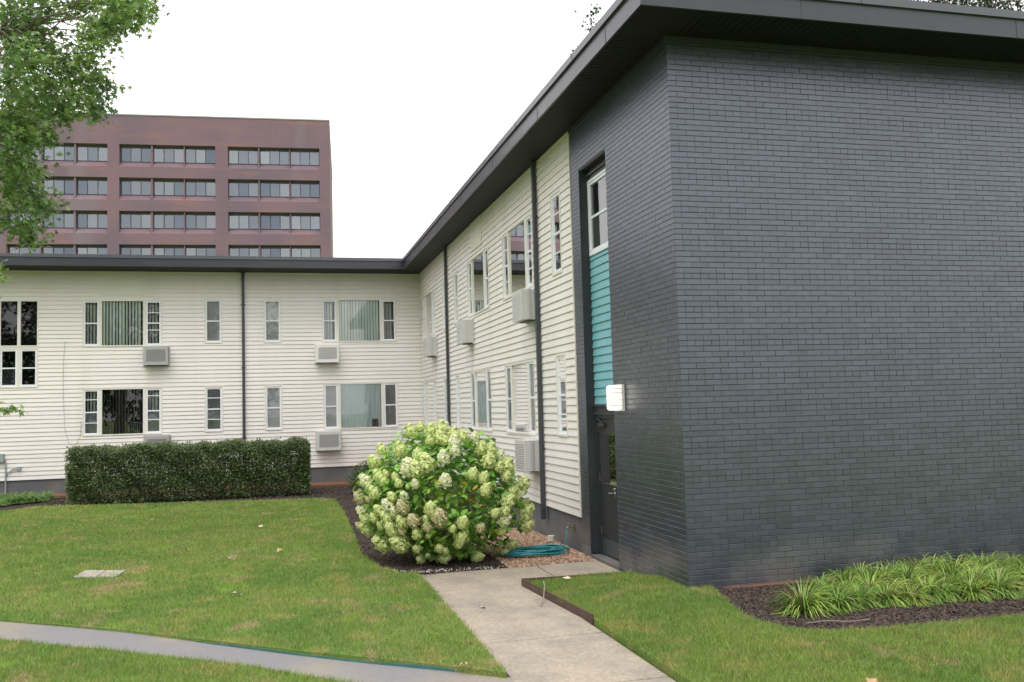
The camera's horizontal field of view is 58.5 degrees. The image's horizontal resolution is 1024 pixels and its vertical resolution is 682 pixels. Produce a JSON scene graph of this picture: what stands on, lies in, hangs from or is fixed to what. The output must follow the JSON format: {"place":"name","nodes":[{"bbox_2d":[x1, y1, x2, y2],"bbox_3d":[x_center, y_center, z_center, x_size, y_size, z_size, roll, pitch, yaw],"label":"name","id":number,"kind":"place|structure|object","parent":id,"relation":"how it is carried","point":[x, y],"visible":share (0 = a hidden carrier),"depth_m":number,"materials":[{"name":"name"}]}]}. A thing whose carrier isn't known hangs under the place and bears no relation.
{"place":"outdoors","nodes":[
{"label":"outdoors","id":0,"kind":"place"},
{"bbox_2d":[0,636,362,681],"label":"lawn","id":1,"kind":"structure","parent":0,"point":[309,678],"depth_m":8.30,"materials":[{"name":"plant"}]},
{"bbox_2d":[0,497,507,677],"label":"lawn","id":2,"kind":"structure","parent":0,"point":[474,670],"depth_m":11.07,"materials":[{"name":"plant"}]},
{"bbox_2d":[0,0,169,416],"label":"maple tree","id":3,"kind":"object","parent":2,"relation":"on","point":[115,18],"visible":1,"depth_m":13.79,"materials":[{"name":"green plant"}]},
{"bbox_2d":[74,570,124,578],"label":"stone slab","id":4,"kind":"structure","parent":2,"relation":"on","point":[91,573],"depth_m":13.32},
{"bbox_2d":[194,641,454,671],"bbox_3d":[-1.800,3.056,8.713,3.489,0.132,0.057,-3,-4,25],"label":"lawn edging","id":5,"kind":"object","parent":2,"relation":"on","point":[382,663],"visible":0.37,"depth_m":8.58,"materials":[{"name":"metal"}]},
{"bbox_2d":[0,621,514,681],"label":"asphalt path","id":6,"kind":"structure","parent":0,"point":[354,671],"depth_m":8.87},
{"bbox_2d":[0,481,519,572],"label":"mulch bed","id":7,"kind":"object","parent":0,"point":[6,507],"visible":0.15,"depth_m":24.57,"materials":[{"name":"brown wood"}]},
{"bbox_2d":[64,436,311,504],"bbox_3d":[-8.796,3.546,25.237,6.386,1.671,1.538,-1,-4,-15],"label":"clipped hedge","id":8,"kind":"object","parent":7,"relation":"on","point":[82,483],"visible":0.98,"depth_m":24.79,"materials":[{"name":"green plant"}]},
{"bbox_2d":[50,481,355,497],"bbox_3d":[-9.172,4.509,27.693,9.100,0.147,1.210,-1,-4,-15],"label":"reddish mulch strip","id":9,"kind":"object","parent":7,"relation":"on","point":[313,484],"visible":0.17,"depth_m":28.02,"materials":[{"name":"brown wood"}]},
{"bbox_2d":[346,460,381,488],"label":"round shrub","id":10,"kind":"object","parent":7,"relation":"on","point":[357,473],"visible":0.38,"depth_m":25.11,"materials":[{"name":"green plant"}]},
{"bbox_2d":[345,510,506,574],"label":"mulch chips","id":11,"kind":"object","parent":7,"relation":"on","point":[385,558],"visible":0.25,"depth_m":13.95,"materials":[{"name":"black wood"}]},
{"bbox_2d":[352,420,534,563],"bbox_3d":[-1.068,2.299,14.194,2.782,2.175,2.486,-1,-4,-15],"label":"hydrangea bush","id":12,"kind":"object","parent":7,"relation":"on","point":[398,515],"visible":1,"depth_m":13.52,"materials":[{"name":"green plant"}]},
{"bbox_2d":[422,566,552,590],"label":"walk","id":13,"kind":"structure","parent":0,"point":[462,580],"depth_m":12.54,"materials":[{"name":"concrete"}]},
{"bbox_2d":[0,0,1023,257],"label":"sky","id":14,"kind":"structure","parent":0,"point":[414,95],"materials":[{"name":"white"}]},
{"bbox_2d":[438,585,602,643],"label":"walk","id":15,"kind":"structure","parent":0,"point":[513,613],"depth_m":10.24,"materials":[{"name":"concrete"}]},
{"bbox_2d":[470,528,597,567],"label":"bark nuggets","id":16,"kind":"object","parent":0,"point":[532,537],"visible":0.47,"depth_m":14.14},
{"bbox_2d":[499,530,569,556],"bbox_3d":[0.388,3.184,14.334,1.250,0.278,0.757,-1,-4,-15],"label":"garden hose","id":17,"kind":"object","parent":16,"relation":"on","point":[543,549],"visible":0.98,"depth_m":14.12,"materials":[{"name":"teal rubber"}]},
{"bbox_2d":[483,633,667,681],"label":"walk","id":18,"kind":"structure","parent":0,"point":[599,657],"depth_m":8.38,"materials":[{"name":"concrete"}]},
{"bbox_2d":[537,561,619,575],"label":"walk","id":19,"kind":"structure","parent":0,"point":[568,569],"depth_m":13.06,"materials":[{"name":"concrete"}]},
{"bbox_2d":[523,569,1023,681],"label":"lawn","id":20,"kind":"structure","parent":0,"point":[667,671],"depth_m":8.21,"materials":[{"name":"plant"}]},
{"bbox_2d":[521,573,611,625],"bbox_3d":[1.034,3.105,10.983,1.295,0.195,2.281,-1,-4,-15],"label":"lawn edging","id":21,"kind":"object","parent":20,"relation":"on","point":[588,617],"visible":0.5,"depth_m":10.81,"materials":[{"name":"brown metal"}]},
{"bbox_2d":[715,580,1023,631],"bbox_3d":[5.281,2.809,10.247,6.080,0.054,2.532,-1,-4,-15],"label":"mulch chips","id":22,"kind":"object","parent":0,"point":[762,600],"visible":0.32,"depth_m":9.39,"materials":[{"name":"brown wood"}]},
{"bbox_2d":[722,578,829,588],"bbox_3d":[3.748,2.949,11.099,2.580,0.100,0.088,-1,-4,-15],"label":"reddish mulch strip","id":23,"kind":"object","parent":22,"relation":"on","point":[765,584],"visible":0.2,"depth_m":10.91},
{"bbox_2d":[761,575,846,619],"bbox_3d":[3.036,2.651,9.515,0.924,0.326,0.922,1,-5,-30],"label":"strap leaf plant","id":24,"kind":"object","parent":22,"relation":"on","point":[805,603],"visible":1,"depth_m":9.44,"materials":[{"name":"green plant"}]},
{"bbox_2d":[818,566,864,581],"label":"strap leaf plant","id":25,"kind":"object","parent":22,"relation":"on","point":[846,573],"visible":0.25,"depth_m":10.84,"materials":[{"name":"green plant"}]},
{"bbox_2d":[811,580,876,613],"bbox_3d":[3.446,2.682,9.675,0.786,0.263,0.790,0,-4,-22],"label":"strap leaf plant","id":26,"kind":"object","parent":22,"relation":"on","point":[841,597],"visible":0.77,"depth_m":9.58,"materials":[{"name":"green plant"}]},
{"bbox_2d":[832,581,890,608],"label":"strap leaf plant","id":27,"kind":"object","parent":22,"relation":"on","point":[867,595],"visible":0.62,"depth_m":9.66,"materials":[{"name":"green plant"}]},
{"bbox_2d":[844,566,896,592],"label":"strap leaf plant","id":28,"kind":"object","parent":22,"relation":"on","point":[869,581],"visible":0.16,"depth_m":10.27,"materials":[{"name":"green plant"}]},
{"bbox_2d":[859,578,918,608],"bbox_3d":[4.017,2.673,9.805,0.708,0.268,0.691,-1,-4,-2],"label":"strap leaf plant","id":29,"kind":"object","parent":22,"relation":"on","point":[889,598],"visible":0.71,"depth_m":9.72,"materials":[{"name":"green plant"}]},
{"bbox_2d":[875,559,936,583],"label":"strap leaf plant","id":30,"kind":"object","parent":22,"relation":"on","point":[906,571],"visible":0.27,"depth_m":10.66,"materials":[{"name":"green plant"}]},
{"bbox_2d":[884,578,939,606],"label":"strap leaf plant","id":31,"kind":"object","parent":22,"relation":"on","point":[914,599],"visible":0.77,"depth_m":9.72,"materials":[{"name":"green plant"}]},
{"bbox_2d":[899,553,955,574],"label":"strap leaf plant","id":32,"kind":"object","parent":22,"relation":"on","point":[944,557],"visible":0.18,"depth_m":11.09,"materials":[{"name":"green plant"}]},
{"bbox_2d":[897,572,963,604],"bbox_3d":[4.513,2.663,9.964,0.788,0.282,0.786,-4,-5,27],"label":"strap leaf plant","id":33,"kind":"object","parent":22,"relation":"on","point":[932,580],"visible":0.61,"depth_m":9.87,"materials":[{"name":"green plant"}]},
{"bbox_2d":[920,573,970,602],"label":"strap leaf plant","id":34,"kind":"object","parent":22,"relation":"on","point":[950,592],"visible":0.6,"depth_m":9.84,"materials":[{"name":"green plant"}]},
{"bbox_2d":[915,553,981,575],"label":"strap leaf plant","id":35,"kind":"object","parent":22,"relation":"on","point":[944,564],"visible":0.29,"depth_m":10.86,"materials":[{"name":"green plant"}]},
{"bbox_2d":[921,564,976,594],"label":"strap leaf plant","id":36,"kind":"object","parent":22,"relation":"on","point":[941,577],"visible":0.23,"depth_m":10.38,"materials":[{"name":"green plant"}]},
{"bbox_2d":[941,568,1007,602],"bbox_3d":[4.989,2.651,9.957,0.740,0.280,0.713,2,-5,-38],"label":"strap leaf plant","id":37,"kind":"object","parent":22,"relation":"on","point":[973,590],"visible":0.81,"depth_m":9.87,"materials":[{"name":"green plant"}]},
{"bbox_2d":[940,559,1009,588],"bbox_3d":[5.273,2.671,10.435,0.795,0.290,0.823,-2,-4,8],"label":"strap leaf plant","id":38,"kind":"object","parent":22,"relation":"on","point":[974,576],"visible":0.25,"depth_m":10.46,"materials":[{"name":"green plant"}]},
{"bbox_2d":[965,565,1023,599],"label":"strap leaf plant","id":39,"kind":"object","parent":22,"relation":"on","point":[1006,589],"visible":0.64,"depth_m":9.97,"materials":[{"name":"green plant"}]},
{"bbox_2d":[917,0,1019,8],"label":"oak tree","id":40,"kind":"object","parent":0,"point":[981,3],"visible":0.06,"depth_m":27.82,"materials":[{"name":"green plant"}]},
{"label":"ground","id":41,"kind":"structure","parent":0,"visible":0},
{"bbox_2d":[0,111,332,256],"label":"office building","id":42,"kind":"structure","parent":41,"relation":"on","point":[138,184],"depth_m":95.82,"materials":[{"name":"red brick"}]},
{"bbox_2d":[8,245,39,252],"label":"window","id":43,"kind":"structure","parent":42,"relation":"in","point":[20,250],"depth_m":92.85,"materials":[{"name":"grey glass"}]},
{"bbox_2d":[42,245,72,253],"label":"window","id":44,"kind":"structure","parent":42,"relation":"in","point":[53,249],"depth_m":93.39,"materials":[{"name":"grey glass"}]},
{"bbox_2d":[42,211,73,227],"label":"window","id":45,"kind":"structure","parent":42,"relation":"in","point":[67,217],"depth_m":93.76,"materials":[{"name":"grey glass"}]},
{"bbox_2d":[43,144,73,160],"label":"window","id":46,"kind":"structure","parent":42,"relation":"in","point":[65,148],"depth_m":94.17,"materials":[{"name":"grey glass"}]},
{"bbox_2d":[43,177,73,194],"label":"window","id":47,"kind":"structure","parent":42,"relation":"in","point":[66,185],"depth_m":93.97,"materials":[{"name":"grey glass"}]},
{"bbox_2d":[76,245,106,253],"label":"window","id":48,"kind":"structure","parent":42,"relation":"in","point":[82,249],"depth_m":93.99,"materials":[{"name":"grey glass"}]},
{"bbox_2d":[77,144,106,161],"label":"window","id":49,"kind":"structure","parent":42,"relation":"in","point":[96,153],"depth_m":94.75,"materials":[{"name":"grey glass"}]},
{"bbox_2d":[77,178,106,194],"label":"window","id":50,"kind":"structure","parent":42,"relation":"in","point":[85,186],"depth_m":94.49,"materials":[{"name":"grey glass"}]},
{"bbox_2d":[77,211,106,227],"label":"window","id":51,"kind":"structure","parent":42,"relation":"in","point":[85,219],"depth_m":94.26,"materials":[{"name":"grey glass"}]},
{"bbox_2d":[120,145,150,162],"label":"window","id":52,"kind":"structure","parent":42,"relation":"in","point":[127,153],"depth_m":95.52,"materials":[{"name":"grey glass"}]},
{"bbox_2d":[120,178,150,195],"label":"window","id":53,"kind":"structure","parent":42,"relation":"in","point":[142,187],"depth_m":95.28,"materials":[{"name":"grey glass"}]},
{"bbox_2d":[120,212,150,228],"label":"window","id":54,"kind":"structure","parent":42,"relation":"in","point":[128,220],"depth_m":95.00,"materials":[{"name":"grey glass"}]},
{"bbox_2d":[120,245,150,254],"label":"window","id":55,"kind":"structure","parent":42,"relation":"in","point":[124,249],"depth_m":94.77,"materials":[{"name":"grey glass"}]},
{"bbox_2d":[154,146,183,162],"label":"window","id":56,"kind":"structure","parent":42,"relation":"in","point":[162,154],"depth_m":96.12,"materials":[{"name":"grey glass"}]},
{"bbox_2d":[154,179,183,195],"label":"window","id":57,"kind":"structure","parent":42,"relation":"in","point":[162,187],"depth_m":95.87,"materials":[{"name":"grey glass"}]},
{"bbox_2d":[154,212,183,228],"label":"window","id":58,"kind":"structure","parent":42,"relation":"in","point":[162,220],"depth_m":95.61,"materials":[{"name":"grey glass"}]},
{"bbox_2d":[154,245,183,254],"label":"window","id":59,"kind":"structure","parent":42,"relation":"in","point":[158,249],"depth_m":95.38,"materials":[{"name":"grey glass"}]},
{"bbox_2d":[185,147,214,163],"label":"window","id":60,"kind":"structure","parent":42,"relation":"in","point":[198,155],"depth_m":96.66,"materials":[{"name":"grey glass"}]},
{"bbox_2d":[185,180,214,195],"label":"window","id":61,"kind":"structure","parent":42,"relation":"in","point":[192,187],"depth_m":96.43,"materials":[{"name":"grey glass"}]},
{"bbox_2d":[186,212,215,228],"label":"window","id":62,"kind":"structure","parent":42,"relation":"in","point":[193,220],"depth_m":96.22,"materials":[{"name":"grey glass"}]},
{"bbox_2d":[186,246,215,255],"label":"window","id":63,"kind":"structure","parent":42,"relation":"in","point":[190,250],"depth_m":95.98,"materials":[{"name":"grey glass"}]},
{"bbox_2d":[228,148,257,164],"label":"window","id":64,"kind":"structure","parent":42,"relation":"in","point":[249,156],"depth_m":97.47,"materials":[{"name":"grey glass"}]},
{"bbox_2d":[229,180,257,196],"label":"window","id":65,"kind":"structure","parent":42,"relation":"in","point":[237,188],"depth_m":97.23,"materials":[{"name":"grey glass"}]},
{"bbox_2d":[229,213,258,229],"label":"window","id":66,"kind":"structure","parent":42,"relation":"in","point":[250,221],"depth_m":97.00,"materials":[{"name":"grey glass"}]},
{"bbox_2d":[229,246,258,255],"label":"window","id":67,"kind":"structure","parent":42,"relation":"in","point":[233,250],"depth_m":96.76,"materials":[{"name":"grey glass"}]},
{"bbox_2d":[260,148,288,164],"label":"window","id":68,"kind":"structure","parent":42,"relation":"in","point":[267,156],"depth_m":98.07,"materials":[{"name":"grey glass"}]},
{"bbox_2d":[260,181,289,196],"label":"window","id":69,"kind":"structure","parent":42,"relation":"in","point":[267,188],"depth_m":97.83,"materials":[{"name":"grey glass"}]},
{"bbox_2d":[260,213,289,229],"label":"window","id":70,"kind":"structure","parent":42,"relation":"in","point":[268,221],"depth_m":97.57,"materials":[{"name":"grey glass"}]},
{"bbox_2d":[261,246,289,256],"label":"window","id":71,"kind":"structure","parent":42,"relation":"in","point":[270,251],"depth_m":97.33,"materials":[{"name":"grey glass"}]},
{"bbox_2d":[290,149,318,165],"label":"window","id":72,"kind":"structure","parent":42,"relation":"in","point":[301,157],"depth_m":98.64,"materials":[{"name":"grey glass"}]},
{"bbox_2d":[290,181,319,197],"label":"window","id":73,"kind":"structure","parent":42,"relation":"in","point":[299,189],"depth_m":98.40,"materials":[{"name":"grey glass"}]},
{"bbox_2d":[291,214,319,229],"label":"window","id":74,"kind":"structure","parent":42,"relation":"in","point":[298,221],"depth_m":98.16,"materials":[{"name":"grey glass"}]},
{"bbox_2d":[291,246,320,256],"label":"window","id":75,"kind":"structure","parent":42,"relation":"in","point":[296,251],"depth_m":97.90,"materials":[{"name":"grey glass"}]},
{"bbox_2d":[0,0,1023,588],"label":"apartment building","id":76,"kind":"structure","parent":41,"relation":"on","point":[762,260],"depth_m":12.00,"materials":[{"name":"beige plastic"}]},
{"bbox_2d":[0,300,38,346],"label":"window","id":77,"kind":"structure","parent":76,"relation":"in","point":[19,319],"depth_m":28.25,"materials":[{"name":"clear glass"}]},
{"bbox_2d":[0,348,38,387],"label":"window","id":78,"kind":"structure","parent":76,"relation":"in","point":[18,367],"depth_m":27.30,"materials":[{"name":"white plastic"}]},
{"bbox_2d":[82,300,161,346],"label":"window","id":79,"kind":"structure","parent":76,"relation":"in","point":[105,323],"depth_m":28.19,"materials":[{"name":"glass"}]},
{"bbox_2d":[82,387,161,435],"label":"window","id":80,"kind":"structure","parent":76,"relation":"in","point":[111,411],"depth_m":28.77,"materials":[{"name":"glass"}]},
{"bbox_2d":[143,346,169,365],"bbox_3d":[-10.923,0.457,28.048,0.755,0.625,0.306,-1,-4,-15],"label":"air conditioner","id":81,"kind":"object","parent":76,"relation":"attached to","point":[156,355],"visible":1,"depth_m":27.91,"materials":[{"name":"grey paint"}]},
{"bbox_2d":[144,434,170,454],"bbox_3d":[-10.825,3.179,27.862,0.770,0.635,0.306,-1,-4,-15],"label":"air conditioner","id":82,"kind":"object","parent":76,"relation":"attached to","point":[152,439],"visible":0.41,"depth_m":27.74,"materials":[{"name":"grey paint"}]},
{"bbox_2d":[204,299,222,342],"bbox_3d":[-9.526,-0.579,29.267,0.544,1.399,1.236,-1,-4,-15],"label":"window","id":83,"kind":"structure","parent":76,"relation":"in","point":[212,307],"depth_m":28.74,"materials":[{"name":"white plastic"}]},
{"bbox_2d":[204,386,222,431],"bbox_3d":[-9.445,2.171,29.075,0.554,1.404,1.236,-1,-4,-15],"label":"window","id":84,"kind":"structure","parent":76,"relation":"in","point":[213,396],"depth_m":28.53,"materials":[{"name":"glass"}]},
{"bbox_2d":[263,299,281,342],"bbox_3d":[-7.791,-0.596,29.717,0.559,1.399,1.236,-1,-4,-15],"label":"window","id":85,"kind":"structure","parent":76,"relation":"in","point":[271,307],"depth_m":29.17,"materials":[{"name":"white plastic"}]},
{"bbox_2d":[264,386,282,429],"bbox_3d":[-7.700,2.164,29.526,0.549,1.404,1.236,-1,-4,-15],"label":"window","id":86,"kind":"structure","parent":76,"relation":"in","point":[273,394],"depth_m":28.98,"materials":[{"name":"white plastic"}]},
{"bbox_2d":[314,344,338,363],"bbox_3d":[-5.936,0.406,29.340,0.780,0.630,0.306,-1,-4,-15],"label":"air conditioner","id":87,"kind":"object","parent":76,"relation":"attached to","point":[326,353],"visible":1,"depth_m":29.21,"materials":[{"name":"white paint"}]},
{"bbox_2d":[315,430,340,450],"bbox_3d":[-5.851,3.183,29.147,0.805,0.650,0.306,-1,-4,-15],"label":"air conditioner","id":88,"kind":"object","parent":76,"relation":"attached to","point":[329,440],"visible":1,"depth_m":29.02,"materials":[{"name":"grey paint"}]},
{"bbox_2d":[321,299,396,341],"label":"window","id":89,"kind":"structure","parent":76,"relation":"in","point":[342,320],"depth_m":29.97,"materials":[{"name":"glass"}]},
{"bbox_2d":[323,382,398,429],"bbox_3d":[-4.905,2.102,29.694,2.414,1.474,0.157,-1,-4,-15],"label":"window","id":90,"kind":"structure","parent":76,"relation":"in","point":[345,405],"depth_m":29.71,"materials":[{"name":"white plastic"}]},
{"bbox_2d":[422,288,435,337],"bbox_3d":[-2.595,-0.816,28.650,0.086,1.399,2.344,-1,-4,-15],"label":"window","id":91,"kind":"structure","parent":76,"relation":"in","point":[428,305],"depth_m":28.76,"materials":[{"name":"white plastic"}]},
{"bbox_2d":[423,336,437,357],"bbox_3d":[-2.464,0.183,27.478,0.308,0.620,0.860,-1,-4,-15],"label":"air conditioner","id":92,"kind":"object","parent":76,"relation":"attached to","point":[430,348],"visible":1,"depth_m":27.10,"materials":[{"name":"grey paint"}]},
{"bbox_2d":[424,379,437,424],"bbox_3d":[-2.524,1.940,28.481,0.086,1.414,2.354,-1,-4,-15],"label":"window","id":93,"kind":"structure","parent":76,"relation":"in","point":[430,402],"depth_m":28.59,"materials":[{"name":"white plastic"}]},
{"bbox_2d":[453,270,458,324],"bbox_3d":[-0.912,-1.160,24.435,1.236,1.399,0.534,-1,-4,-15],"label":"window","id":94,"kind":"structure","parent":76,"relation":"in","point":[455,278],"depth_m":24.42,"materials":[{"name":"white plastic"}]},
{"bbox_2d":[456,374,461,428],"bbox_3d":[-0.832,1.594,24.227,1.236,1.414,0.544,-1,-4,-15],"label":"window","id":95,"kind":"structure","parent":76,"relation":"in","point":[458,410],"depth_m":24.20,"materials":[{"name":"white plastic"}]},
{"bbox_2d":[457,318,473,345],"bbox_3d":[-1.148,-0.215,22.380,0.308,0.615,0.660,-1,-4,-15],"label":"air conditioner","id":96,"kind":"object","parent":76,"relation":"attached to","point":[465,332],"visible":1,"depth_m":22.10,"materials":[{"name":"grey paint"}]},
{"bbox_2d":[467,246,489,317],"bbox_3d":[-0.793,-1.357,21.675,0.086,1.399,2.334,-1,-4,-15],"label":"window","id":97,"kind":"structure","parent":76,"relation":"in","point":[478,282],"depth_m":21.70,"materials":[{"name":"white plastic"}]},
{"bbox_2d":[470,368,492,431],"bbox_3d":[-0.700,1.392,21.454,0.105,1.419,2.234,-1,-4,-15],"label":"window","id":98,"kind":"structure","parent":76,"relation":"in","point":[480,380],"depth_m":21.49,"materials":[{"name":"white plastic"}]},
{"bbox_2d":[501,212,533,300],"bbox_3d":[0.112,-1.629,18.170,0.086,1.399,2.314,-1,-4,-15],"label":"window","id":99,"kind":"structure","parent":76,"relation":"in","point":[517,264],"depth_m":18.17,"materials":[{"name":"white plastic"}]},
{"bbox_2d":[505,359,536,435],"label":"window","id":100,"kind":"structure","parent":76,"relation":"in","point":[520,386],"depth_m":18.01,"materials":[{"name":"white plastic"}]},
{"bbox_2d":[512,288,534,323],"bbox_3d":[0.232,-0.649,17.037,0.308,0.615,0.730,-1,-4,-15],"label":"air conditioner","id":101,"kind":"object","parent":76,"relation":"attached to","point":[523,306],"visible":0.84,"depth_m":16.73,"materials":[{"name":"grey paint"}]},
{"bbox_2d":[515,437,539,472],"bbox_3d":[0.289,2.111,16.921,0.308,0.620,0.750,-1,-4,-15],"label":"air conditioner","id":102,"kind":"object","parent":76,"relation":"attached to","point":[526,455],"visible":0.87,"depth_m":16.61,"materials":[{"name":"grey paint"}]},
{"bbox_2d":[549,188,563,276],"bbox_3d":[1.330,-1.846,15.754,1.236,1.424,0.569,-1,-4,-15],"label":"window","id":103,"kind":"structure","parent":76,"relation":"in","point":[555,210],"depth_m":15.67,"materials":[{"name":"white plastic"}]},
{"bbox_2d":[555,353,568,436],"bbox_3d":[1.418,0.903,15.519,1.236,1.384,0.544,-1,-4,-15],"label":"window","id":104,"kind":"structure","parent":76,"relation":"in","point":[561,384],"depth_m":15.44,"materials":[{"name":"white plastic"}]},
{"bbox_2d":[587,169,607,256],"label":"window","id":105,"kind":"structure","parent":76,"relation":"in","point":[597,221],"depth_m":14.24,"materials":[{"name":"white plastic"}]},
{"bbox_2d":[596,418,618,559],"bbox_3d":[1.484,2.188,13.588,0.120,2.073,1.050,-1,-4,-15],"label":"door","id":106,"kind":"structure","parent":76,"relation":"in","point":[606,426],"depth_m":13.76,"materials":[{"name":"paint"}]},
{"bbox_2d":[605,384,624,410],"bbox_3d":[1.434,0.792,12.736,0.182,0.370,0.280,-1,-4,-15],"label":"wall lamp","id":107,"kind":"object","parent":76,"relation":"attached to","point":[615,400],"visible":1,"depth_m":12.62,"materials":[{"name":"white plastic"}]},
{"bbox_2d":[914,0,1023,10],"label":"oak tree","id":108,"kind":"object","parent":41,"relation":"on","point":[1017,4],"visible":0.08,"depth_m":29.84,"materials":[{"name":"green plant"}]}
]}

